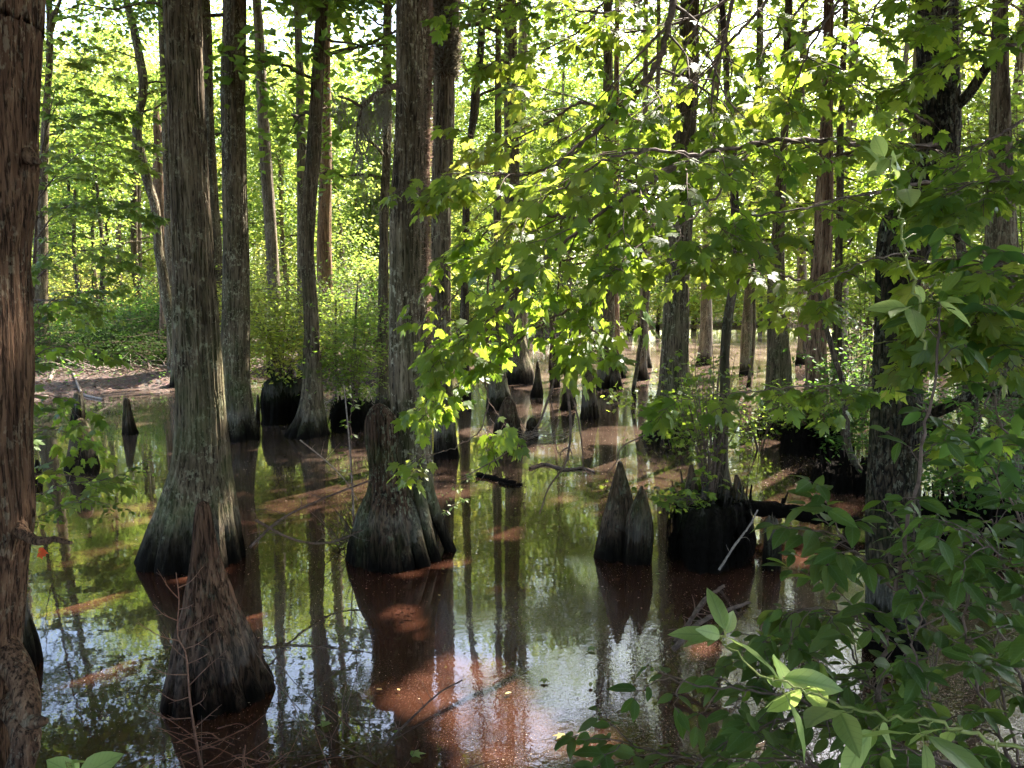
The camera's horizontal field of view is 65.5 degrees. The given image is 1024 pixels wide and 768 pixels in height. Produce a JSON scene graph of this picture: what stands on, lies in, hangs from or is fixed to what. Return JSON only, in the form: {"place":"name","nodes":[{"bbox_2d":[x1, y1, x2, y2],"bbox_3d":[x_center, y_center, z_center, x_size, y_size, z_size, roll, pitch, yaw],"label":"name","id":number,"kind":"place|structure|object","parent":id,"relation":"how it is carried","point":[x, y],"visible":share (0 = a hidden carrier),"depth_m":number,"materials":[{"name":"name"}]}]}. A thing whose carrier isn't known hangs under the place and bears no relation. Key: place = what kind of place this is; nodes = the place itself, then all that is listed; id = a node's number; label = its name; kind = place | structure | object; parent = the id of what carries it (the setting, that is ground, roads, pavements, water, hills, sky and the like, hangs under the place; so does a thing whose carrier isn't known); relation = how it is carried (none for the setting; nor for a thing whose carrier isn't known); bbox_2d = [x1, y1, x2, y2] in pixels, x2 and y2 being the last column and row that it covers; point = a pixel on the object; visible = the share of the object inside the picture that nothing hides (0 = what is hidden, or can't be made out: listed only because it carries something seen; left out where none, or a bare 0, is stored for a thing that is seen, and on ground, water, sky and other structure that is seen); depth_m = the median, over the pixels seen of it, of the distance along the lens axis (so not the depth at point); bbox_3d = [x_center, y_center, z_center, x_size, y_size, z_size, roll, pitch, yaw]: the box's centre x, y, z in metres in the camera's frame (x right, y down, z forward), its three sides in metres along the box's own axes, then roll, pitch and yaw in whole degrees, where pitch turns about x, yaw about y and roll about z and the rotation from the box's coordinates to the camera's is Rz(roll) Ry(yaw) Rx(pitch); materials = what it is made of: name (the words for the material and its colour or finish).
{"place":"outdoors","nodes":[
{"label":"outdoors","id":0,"kind":"place"},
{"bbox_2d":[34,288,937,399],"bbox_3d":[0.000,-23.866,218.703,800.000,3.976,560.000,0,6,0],"label":"ground","id":1,"kind":"structure","parent":0,"point":[112,383],"depth_m":19.14,"materials":[{"name":"brown soil"}]},
{"bbox_2d":[32,68,114,247],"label":"cypress tree","id":2,"kind":"object","parent":1,"relation":"on","point":[52,176],"visible":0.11,"depth_m":29.14,"materials":[{"name":"green plant"}]},
{"bbox_2d":[46,751,123,767],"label":"seedling","id":3,"kind":"object","parent":1,"relation":"on","point":[106,759],"visible":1,"depth_m":1.34,"materials":[{"name":"green plant"}]},
{"bbox_2d":[33,299,137,517],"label":"maple sapling","id":4,"kind":"object","parent":1,"relation":"on","point":[74,432],"visible":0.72,"depth_m":5.80,"materials":[{"name":"green plant"}]},
{"bbox_2d":[48,170,130,304],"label":"sapling","id":5,"kind":"object","parent":1,"relation":"on","point":[93,265],"visible":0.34,"depth_m":25.34,"materials":[{"name":"green plant"}]},
{"bbox_2d":[32,71,152,305],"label":"cypress tree","id":6,"kind":"object","parent":1,"relation":"on","point":[114,108],"visible":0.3,"depth_m":25.16,"materials":[{"name":"green plant"}]},
{"bbox_2d":[40,46,146,295],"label":"cypress tree","id":7,"kind":"object","parent":1,"relation":"on","point":[68,68],"visible":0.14,"depth_m":34.89,"materials":[{"name":"green plant"}]},
{"bbox_2d":[34,0,157,355],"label":"gum tree","id":8,"kind":"object","parent":1,"relation":"on","point":[41,290],"visible":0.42,"depth_m":20.41,"materials":[{"name":"green plant"}]},
{"bbox_2d":[35,455,158,528],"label":"sapling","id":9,"kind":"object","parent":1,"relation":"on","point":[91,484],"visible":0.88,"depth_m":4.73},
{"bbox_2d":[48,158,146,319],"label":"sapling","id":10,"kind":"object","parent":1,"relation":"on","point":[103,241],"visible":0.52,"depth_m":24.49,"materials":[{"name":"green plant"}]},
{"bbox_2d":[35,296,159,354],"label":"shrub","id":11,"kind":"object","parent":1,"relation":"on","point":[103,329],"visible":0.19,"depth_m":22.52,"materials":[{"name":"green plant"}]},
{"bbox_2d":[41,15,158,303],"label":"cypress tree","id":12,"kind":"object","parent":1,"relation":"on","point":[127,235],"visible":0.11,"depth_m":35.11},
{"bbox_2d":[31,26,169,330],"bbox_3d":[-6.164,-2.919,11.559,3.069,4.892,2.889,0,6,0],"label":"maple sapling","id":13,"kind":"object","parent":1,"relation":"on","point":[90,309],"visible":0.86,"depth_m":11.46,"materials":[{"name":"plant"}]},
{"bbox_2d":[34,301,166,367],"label":"shrub","id":14,"kind":"object","parent":1,"relation":"on","point":[71,342],"visible":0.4,"depth_m":20.66,"materials":[{"name":"green plant"}]},
{"bbox_2d":[35,323,168,371],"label":"shrub","id":15,"kind":"object","parent":1,"relation":"on","point":[163,356],"visible":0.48,"depth_m":20.73,"materials":[{"name":"green plant"}]},
{"bbox_2d":[45,12,161,332],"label":"cypress tree","id":16,"kind":"object","parent":1,"relation":"on","point":[132,79],"visible":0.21,"depth_m":28.21,"materials":[{"name":"green plant"}]},
{"bbox_2d":[50,266,159,352],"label":"shrub","id":17,"kind":"object","parent":1,"relation":"on","point":[131,310],"visible":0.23,"depth_m":23.35,"materials":[{"name":"green plant"}]},
{"bbox_2d":[78,82,159,334],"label":"gum tree","id":18,"kind":"object","parent":1,"relation":"on","point":[134,248],"visible":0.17,"depth_m":29.46,"materials":[{"name":"green plant"}]},
{"bbox_2d":[66,29,219,292],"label":"cypress tree","id":19,"kind":"object","parent":1,"relation":"on","point":[140,237],"visible":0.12,"depth_m":29.26,"materials":[{"name":"green plant"}]},
{"bbox_2d":[55,0,259,387],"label":"gum tree","id":20,"kind":"object","parent":1,"relation":"on","point":[143,83],"visible":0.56,"depth_m":18.48,"materials":[{"name":"green plant"}]},
{"bbox_2d":[149,99,166,360],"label":"dead tree","id":21,"kind":"object","parent":1,"relation":"on","point":[158,166],"visible":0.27,"depth_m":21.43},
{"bbox_2d":[157,0,171,371],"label":"cypress tree","id":22,"kind":"object","parent":1,"relation":"on","point":[167,235],"visible":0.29,"depth_m":19.43,"materials":[{"name":"grey plant"}]},
{"bbox_2d":[213,0,291,374],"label":"cypress tree","id":23,"kind":"object","parent":1,"relation":"on","point":[269,214],"visible":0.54,"depth_m":21.42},
{"bbox_2d":[214,47,352,346],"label":"cypress tree","id":24,"kind":"object","parent":1,"relation":"on","point":[280,187],"visible":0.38,"depth_m":25.71,"materials":[{"name":"green plant"}]},
{"bbox_2d":[213,6,356,321],"bbox_3d":[-10.009,-8.377,33.114,7.098,14.267,5.694,5,8,36],"label":"cypress tree","id":25,"kind":"object","parent":1,"relation":"on","point":[250,191],"visible":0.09,"depth_m":32.98,"materials":[{"name":"green plant"}]},
{"bbox_2d":[214,41,364,249],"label":"cypress tree","id":26,"kind":"object","parent":1,"relation":"on","point":[294,222],"visible":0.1,"depth_m":33.65,"materials":[{"name":"green plant"}]},
{"bbox_2d":[216,54,365,340],"bbox_3d":[-7.326,-5.918,27.517,5.035,10.628,5.840,3,7,22],"label":"cypress tree","id":27,"kind":"object","parent":1,"relation":"on","point":[291,266],"visible":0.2,"depth_m":26.76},
{"bbox_2d":[294,9,305,378],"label":"cypress tree","id":28,"kind":"object","parent":1,"relation":"on","point":[301,152],"visible":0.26,"depth_m":20.41,"materials":[{"name":"grey plant"}]},
{"bbox_2d":[248,10,372,356],"bbox_3d":[-5.202,-9.689,23.810,6.499,19.048,8.973,1,7,12],"label":"cypress tree","id":29,"kind":"object","parent":1,"relation":"on","point":[324,228],"visible":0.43,"depth_m":23.42,"materials":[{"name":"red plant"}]},
{"bbox_2d":[257,273,377,359],"bbox_3d":[-4.698,-1.848,22.125,5.270,2.456,5.289,4,8,32],"label":"shrub","id":30,"kind":"object","parent":1,"relation":"on","point":[346,310],"visible":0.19,"depth_m":21.60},
{"bbox_2d":[251,44,392,316],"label":"cypress tree","id":31,"kind":"object","parent":1,"relation":"on","point":[340,229],"visible":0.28,"depth_m":29.24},
{"bbox_2d":[331,113,394,307],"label":"cypress tree","id":32,"kind":"object","parent":1,"relation":"on","point":[374,234],"visible":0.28,"depth_m":38.62,"materials":[{"name":"green plant"}]},
{"bbox_2d":[267,252,458,357],"bbox_3d":[-4.637,-2.462,23.886,5.409,3.282,6.018,-6,9,-43],"label":"shrub","id":33,"kind":"object","parent":1,"relation":"on","point":[360,296],"visible":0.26,"depth_m":23.59,"materials":[{"name":"green plant"}]},
{"bbox_2d":[319,284,455,362],"bbox_3d":[-3.289,-1.542,20.907,4.557,2.124,4.011,0,6,0],"label":"shrub","id":34,"kind":"object","parent":1,"relation":"on","point":[373,328],"visible":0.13,"depth_m":20.60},
{"bbox_2d":[31,0,1023,330],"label":"woods","id":35,"kind":"object","parent":1,"relation":"on","point":[147,36],"visible":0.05,"depth_m":47.95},
{"bbox_2d":[554,270,1023,767],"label":"shrub","id":36,"kind":"object","parent":1,"relation":"on","point":[743,734],"visible":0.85,"depth_m":1.94,"materials":[{"name":"green plant"}]},
{"bbox_2d":[668,588,1023,767],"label":"leafy sprig","id":37,"kind":"object","parent":36,"relation":"attached to","point":[816,688],"visible":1,"depth_m":1.49,"materials":[{"name":"green plant"}]},
{"bbox_2d":[860,135,970,349],"bbox_3d":[1.017,-0.361,2.002,0.302,0.554,0.198,0,6,0],"label":"climbing sprout","id":38,"kind":"object","parent":36,"relation":"attached to","point":[916,319],"visible":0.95,"depth_m":2.02,"materials":[{"name":"green plant"}]},
{"bbox_2d":[894,224,1023,606],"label":"shrub","id":39,"kind":"object","parent":1,"relation":"on","point":[983,447],"visible":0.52,"depth_m":2.51,"materials":[{"name":"green plant"}]},
{"bbox_2d":[26,325,1023,767],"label":"water","id":40,"kind":"structure","parent":0,"point":[498,615],"depth_m":5.71,"materials":[{"name":"liquid"}]},
{"bbox_2d":[23,602,43,667],"bbox_3d":[-2.938,1.657,4.772,0.248,0.744,0.225,0,6,0],"label":"cypress knee","id":41,"kind":"object","parent":40,"relation":"on","point":[32,643],"visible":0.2,"depth_m":4.73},
{"bbox_2d":[0,0,72,767],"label":"cypress tree","id":42,"kind":"object","parent":40,"relation":"on","point":[23,720],"visible":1,"depth_m":3.08,"materials":[{"name":"brown plant"}]},
{"bbox_2d":[63,418,99,471],"bbox_3d":[-5.452,0.925,10.118,0.430,1.006,0.470,0,6,0],"label":"cypress knee","id":43,"kind":"object","parent":40,"relation":"on","point":[85,454],"visible":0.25,"depth_m":10.00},
{"bbox_2d":[47,0,251,333],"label":"cypress tree","id":44,"kind":"object","parent":40,"relation":"on","point":[207,48],"visible":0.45,"depth_m":13.75,"materials":[{"name":"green plant"}]},
{"bbox_2d":[46,0,259,441],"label":"cypress tree","id":45,"kind":"object","parent":40,"relation":"in","point":[235,337],"visible":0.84,"depth_m":11.79,"materials":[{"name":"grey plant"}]},
{"bbox_2d":[134,0,245,575],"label":"cypress tree","id":46,"kind":"object","parent":40,"relation":"on","point":[200,468],"visible":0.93,"depth_m":6.34,"materials":[{"name":"grey plant"}]},
{"bbox_2d":[136,562,249,767],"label":"bare sapling","id":47,"kind":"object","parent":40,"relation":"on","point":[194,730],"visible":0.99,"depth_m":3.67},
{"bbox_2d":[160,500,275,720],"bbox_3d":[-1.633,1.348,4.394,0.678,1.442,0.684,0,6,0],"label":"cypress knee","id":48,"kind":"object","parent":40,"relation":"on","point":[236,677],"visible":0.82,"depth_m":4.27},
{"bbox_2d":[139,702,357,767],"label":"brush pile","id":49,"kind":"object","parent":40,"relation":"on","point":[244,757],"visible":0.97,"depth_m":3.73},
{"bbox_2d":[258,368,301,425],"bbox_3d":[-3.993,0.333,13.829,0.813,1.256,0.775,-5,8,-40],"label":"root hummock","id":50,"kind":"object","parent":40,"relation":"on","point":[279,402],"visible":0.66,"depth_m":13.56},
{"bbox_2d":[170,248,376,386],"bbox_3d":[-3.975,-1.159,13.633,3.384,2.270,3.178,-2,7,-18],"label":"shrub","id":51,"kind":"object","parent":50,"relation":"on","point":[268,332],"visible":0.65,"depth_m":13.36,"materials":[{"name":"green leaves"},{"name":"twig"}]},
{"bbox_2d":[124,0,535,438],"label":"cypress tree","id":52,"kind":"object","parent":40,"relation":"on","point":[309,421],"visible":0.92,"depth_m":12.08,"materials":[{"name":"grey plant"}]},
{"bbox_2d":[295,236,373,403],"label":"sapling","id":53,"kind":"object","parent":40,"relation":"on","point":[346,278],"visible":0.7,"depth_m":14.90,"materials":[{"name":"green plant"}]},
{"bbox_2d":[251,0,432,408],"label":"cypress tree","id":54,"kind":"object","parent":40,"relation":"on","point":[383,220],"visible":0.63,"depth_m":14.07,"materials":[{"name":"green plant"}]},
{"bbox_2d":[327,389,374,432],"bbox_3d":[-2.674,0.558,13.179,0.955,0.952,0.900,-6,9,-44],"label":"root hummock","id":55,"kind":"object","parent":40,"relation":"on","point":[356,418],"visible":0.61,"depth_m":12.87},
{"bbox_2d":[260,289,388,404],"bbox_3d":[-2.627,-0.596,13.066,2.590,2.044,2.896,0,6,0],"label":"shrub","id":56,"kind":"object","parent":55,"relation":"on","point":[360,355],"visible":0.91,"depth_m":12.79,"materials":[{"name":"small broad green leaves"},{"name":"twig"}]},
{"bbox_2d":[199,628,512,767],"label":"brush pile","id":57,"kind":"object","parent":40,"relation":"on","point":[350,749],"visible":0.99,"depth_m":3.87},
{"bbox_2d":[325,0,455,572],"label":"cypress tree","id":58,"kind":"object","parent":40,"relation":"on","point":[402,527],"visible":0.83,"depth_m":6.47,"materials":[{"name":"brown plant"}]},
{"bbox_2d":[350,0,513,409],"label":"cypress tree","id":59,"kind":"object","parent":40,"relation":"on","point":[498,392],"visible":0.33,"depth_m":15.20,"materials":[{"name":"grey plant"}]},
{"bbox_2d":[365,0,562,401],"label":"gum tree","id":60,"kind":"object","parent":40,"relation":"on","point":[474,105],"visible":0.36,"depth_m":15.51,"materials":[{"name":"green plant"}]},
{"bbox_2d":[428,81,567,362],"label":"young tree","id":61,"kind":"object","parent":40,"relation":"on","point":[486,125],"visible":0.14,"depth_m":23.09,"materials":[{"name":"green plant"}]},
{"bbox_2d":[458,0,555,383],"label":"cypress tree","id":62,"kind":"object","parent":40,"relation":"on","point":[522,371],"visible":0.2,"depth_m":19.68,"materials":[{"name":"grey plant"}]},
{"bbox_2d":[493,397,521,437],"bbox_3d":[-0.074,0.686,12.329,0.521,0.988,0.443,0,6,0],"label":"cypress knee","id":63,"kind":"object","parent":40,"relation":"on","point":[508,410],"visible":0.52,"depth_m":12.24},
{"bbox_2d":[334,0,719,459],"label":"cypress tree","id":64,"kind":"object","parent":40,"relation":"on","point":[446,64],"visible":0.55,"depth_m":10.33,"materials":[{"name":"grey plant"}]},
{"bbox_2d":[451,81,664,375],"bbox_3d":[1.065,-3.755,20.668,5.830,7.854,4.897,-2,7,-18],"label":"young tree","id":65,"kind":"object","parent":40,"relation":"on","point":[562,132],"visible":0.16,"depth_m":19.99,"materials":[{"name":"green plant"}]},
{"bbox_2d":[517,0,629,338],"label":"cypress tree","id":66,"kind":"object","parent":40,"relation":"on","point":[567,87],"visible":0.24,"depth_m":38.92,"materials":[{"name":"green plant"}]},
{"bbox_2d":[545,0,672,353],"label":"cypress tree","id":67,"kind":"object","parent":40,"relation":"on","point":[616,68],"visible":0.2,"depth_m":21.89,"materials":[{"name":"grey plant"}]},
{"bbox_2d":[593,461,633,561],"bbox_3d":[0.904,1.221,6.793,0.439,1.158,0.455,0,6,0],"label":"cypress knee","id":68,"kind":"object","parent":40,"relation":"on","point":[610,543],"visible":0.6,"depth_m":6.66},
{"bbox_2d":[623,486,653,565],"bbox_3d":[1.036,1.327,6.579,0.254,0.996,0.237,3,7,25],"label":"cypress knee","id":69,"kind":"object","parent":40,"relation":"on","point":[639,539],"visible":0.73,"depth_m":6.50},
{"bbox_2d":[508,75,773,400],"bbox_3d":[2.778,-2.690,16.730,5.771,6.617,5.282,0,6,0],"label":"young tree","id":70,"kind":"object","parent":40,"relation":"on","point":[658,195],"visible":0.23,"depth_m":16.31,"materials":[{"name":"green plant"}]},
{"bbox_2d":[561,0,753,379],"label":"cypress tree","id":71,"kind":"object","parent":40,"relation":"on","point":[643,372],"visible":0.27,"depth_m":20.47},
{"bbox_2d":[596,0,721,388],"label":"cypress tree","id":72,"kind":"object","parent":40,"relation":"on","point":[608,69],"visible":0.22,"depth_m":18.48,"materials":[{"name":"grey plant"}]},
{"bbox_2d":[601,373,718,452],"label":"shrub","id":73,"kind":"object","parent":40,"relation":"on","point":[669,435],"visible":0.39,"depth_m":11.41,"materials":[{"name":"green plant"}]},
{"bbox_2d":[585,0,747,364],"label":"cypress tree","id":74,"kind":"object","parent":40,"relation":"on","point":[706,333],"visible":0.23,"depth_m":24.83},
{"bbox_2d":[641,0,713,441],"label":"cypress tree","id":75,"kind":"object","parent":40,"relation":"on","point":[675,326],"visible":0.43,"depth_m":11.99,"materials":[{"name":"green plant"}]},
{"bbox_2d":[378,0,1023,660],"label":"maple tree","id":76,"kind":"object","parent":40,"relation":"on","point":[938,172],"visible":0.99,"depth_m":3.48,"materials":[{"name":"green plant"}]},
{"bbox_2d":[666,468,759,573],"bbox_3d":[1.651,1.242,6.732,0.901,1.031,0.766,-6,9,-44],"label":"root hummock","id":77,"kind":"object","parent":40,"relation":"on","point":[699,539],"visible":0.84,"depth_m":6.41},
{"bbox_2d":[631,477,717,512],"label":"shrub","id":78,"kind":"object","parent":77,"relation":"on","point":[671,499],"visible":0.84,"depth_m":6.42,"materials":[{"name":"green plant"}]},
{"bbox_2d":[641,344,768,502],"bbox_3d":[1.582,0.319,6.722,0.880,1.383,0.908,-3,7,-25],"label":"shrub","id":79,"kind":"object","parent":77,"relation":"on","point":[705,474],"visible":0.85,"depth_m":6.63,"materials":[{"name":"green plant"}]},
{"bbox_2d":[682,0,746,497],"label":"gum tree","id":80,"kind":"object","parent":77,"relation":"on","point":[726,336],"visible":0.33,"depth_m":6.67,"materials":[{"name":"brown plant"}]},
{"bbox_2d":[658,0,855,429],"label":"cypress tree","id":81,"kind":"object","parent":40,"relation":"on","point":[823,243],"visible":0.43,"depth_m":10.97,"materials":[{"name":"bark"},{"name":"wood"}]},
{"bbox_2d":[644,86,871,386],"bbox_3d":[5.535,-3.236,18.894,5.100,7.218,4.901,0,6,0],"label":"young tree","id":82,"kind":"object","parent":40,"relation":"on","point":[740,137],"visible":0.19,"depth_m":18.85,"materials":[{"name":"green plant"}]},
{"bbox_2d":[706,0,816,374],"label":"cypress tree","id":83,"kind":"object","parent":40,"relation":"on","point":[746,338],"visible":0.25,"depth_m":21.84,"materials":[{"name":"grey plant"}]},
{"bbox_2d":[701,379,822,450],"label":"shrub","id":84,"kind":"object","parent":40,"relation":"on","point":[750,422],"visible":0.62,"depth_m":11.33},
{"bbox_2d":[666,1,863,363],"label":"cypress tree","id":85,"kind":"object","parent":40,"relation":"on","point":[800,360],"visible":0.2,"depth_m":25.01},
{"bbox_2d":[749,485,864,528],"bbox_3d":[2.901,1.173,7.357,1.573,0.408,0.345,2,7,14],"label":"fallen log","id":86,"kind":"object","parent":40,"relation":"on","point":[776,508],"visible":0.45,"depth_m":7.38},
{"bbox_2d":[728,0,892,431],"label":"cypress tree","id":87,"kind":"object","parent":40,"relation":"on","point":[778,364],"visible":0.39,"depth_m":12.74,"materials":[{"name":"grey plant"}]},
{"bbox_2d":[778,417,850,456],"bbox_3d":[4.302,0.825,11.213,1.088,0.861,0.902,4,7,31],"label":"root hummock","id":88,"kind":"object","parent":40,"relation":"on","point":[802,443],"visible":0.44,"depth_m":10.96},
{"bbox_2d":[740,376,868,435],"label":"shrub","id":89,"kind":"object","parent":88,"relation":"on","point":[809,410],"visible":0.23,"depth_m":11.02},
{"bbox_2d":[729,0,911,273],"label":"cypress tree","id":90,"kind":"object","parent":40,"relation":"on","point":[874,58],"visible":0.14,"depth_m":43.92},
{"bbox_2d":[809,447,867,494],"bbox_3d":[3.911,1.114,9.245,0.936,0.724,1.078,-5,8,-35],"label":"root hummock","id":91,"kind":"object","parent":40,"relation":"on","point":[844,477],"visible":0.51,"depth_m":8.96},
{"bbox_2d":[818,291,866,483],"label":"sapling","id":92,"kind":"object","parent":91,"relation":"on","point":[847,445],"visible":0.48,"depth_m":8.77,"materials":[{"name":"brown plant"}]},
{"bbox_2d":[692,68,986,296],"bbox_3d":[5.947,-2.434,14.915,6.466,6.513,4.794,-3,7,-28],"label":"young tree","id":93,"kind":"object","parent":40,"relation":"on","point":[863,181],"visible":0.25,"depth_m":14.51,"materials":[{"name":"green plant"}]},
{"bbox_2d":[721,0,967,412],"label":"gum tree","id":94,"kind":"object","parent":40,"relation":"on","point":[836,334],"visible":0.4,"depth_m":13.27,"materials":[{"name":"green plant"}]},
{"bbox_2d":[782,306,932,456],"bbox_3d":[4.548,0.035,10.483,1.968,2.096,1.602,-4,8,-35],"label":"shrub","id":95,"kind":"object","parent":40,"relation":"on","point":[829,368],"visible":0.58,"depth_m":10.41,"materials":[{"name":"green plant"}]},
{"bbox_2d":[746,0,975,369],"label":"cypress tree","id":96,"kind":"object","parent":40,"relation":"on","point":[850,124],"visible":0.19,"depth_m":22.86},
{"bbox_2d":[789,182,951,414],"bbox_3d":[6.345,-1.556,14.296,3.198,4.411,3.014,0,6,0],"label":"shrub","id":97,"kind":"object","parent":40,"relation":"on","point":[863,303],"visible":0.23,"depth_m":14.33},
{"bbox_2d":[788,49,1023,407],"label":"young tree","id":98,"kind":"object","parent":40,"relation":"on","point":[983,134],"visible":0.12,"depth_m":14.30,"materials":[{"name":"green plant"}]},
{"bbox_2d":[826,0,1023,497],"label":"gum tree","id":99,"kind":"object","parent":40,"relation":"on","point":[961,245],"visible":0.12,"depth_m":7.62,"materials":[{"name":"green plant"}]},
{"bbox_2d":[851,62,1023,424],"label":"young tree","id":100,"kind":"object","parent":40,"relation":"on","point":[979,114],"visible":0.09,"depth_m":12.48,"materials":[{"name":"green plant"}]},
{"bbox_2d":[896,75,1023,452],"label":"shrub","id":101,"kind":"object","parent":40,"relation":"on","point":[977,239],"visible":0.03,"depth_m":10.63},
{"bbox_2d":[921,481,1023,547],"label":"root hummock","id":102,"kind":"object","parent":40,"relation":"on","point":[962,515],"visible":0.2,"depth_m":7.16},
{"bbox_2d":[816,368,1023,516],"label":"shrub","id":103,"kind":"object","parent":102,"relation":"on","point":[951,482],"visible":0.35,"depth_m":7.15,"materials":[{"name":"green plant"}]},
{"bbox_2d":[985,0,1023,499],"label":"cypress tree","id":104,"kind":"object","parent":40,"relation":"on","point":[999,230],"visible":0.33,"depth_m":8.32,"materials":[{"name":"grey plant"}]},
{"bbox_2d":[45,0,1022,288],"label":"sky","id":105,"kind":"structure","parent":0,"point":[70,2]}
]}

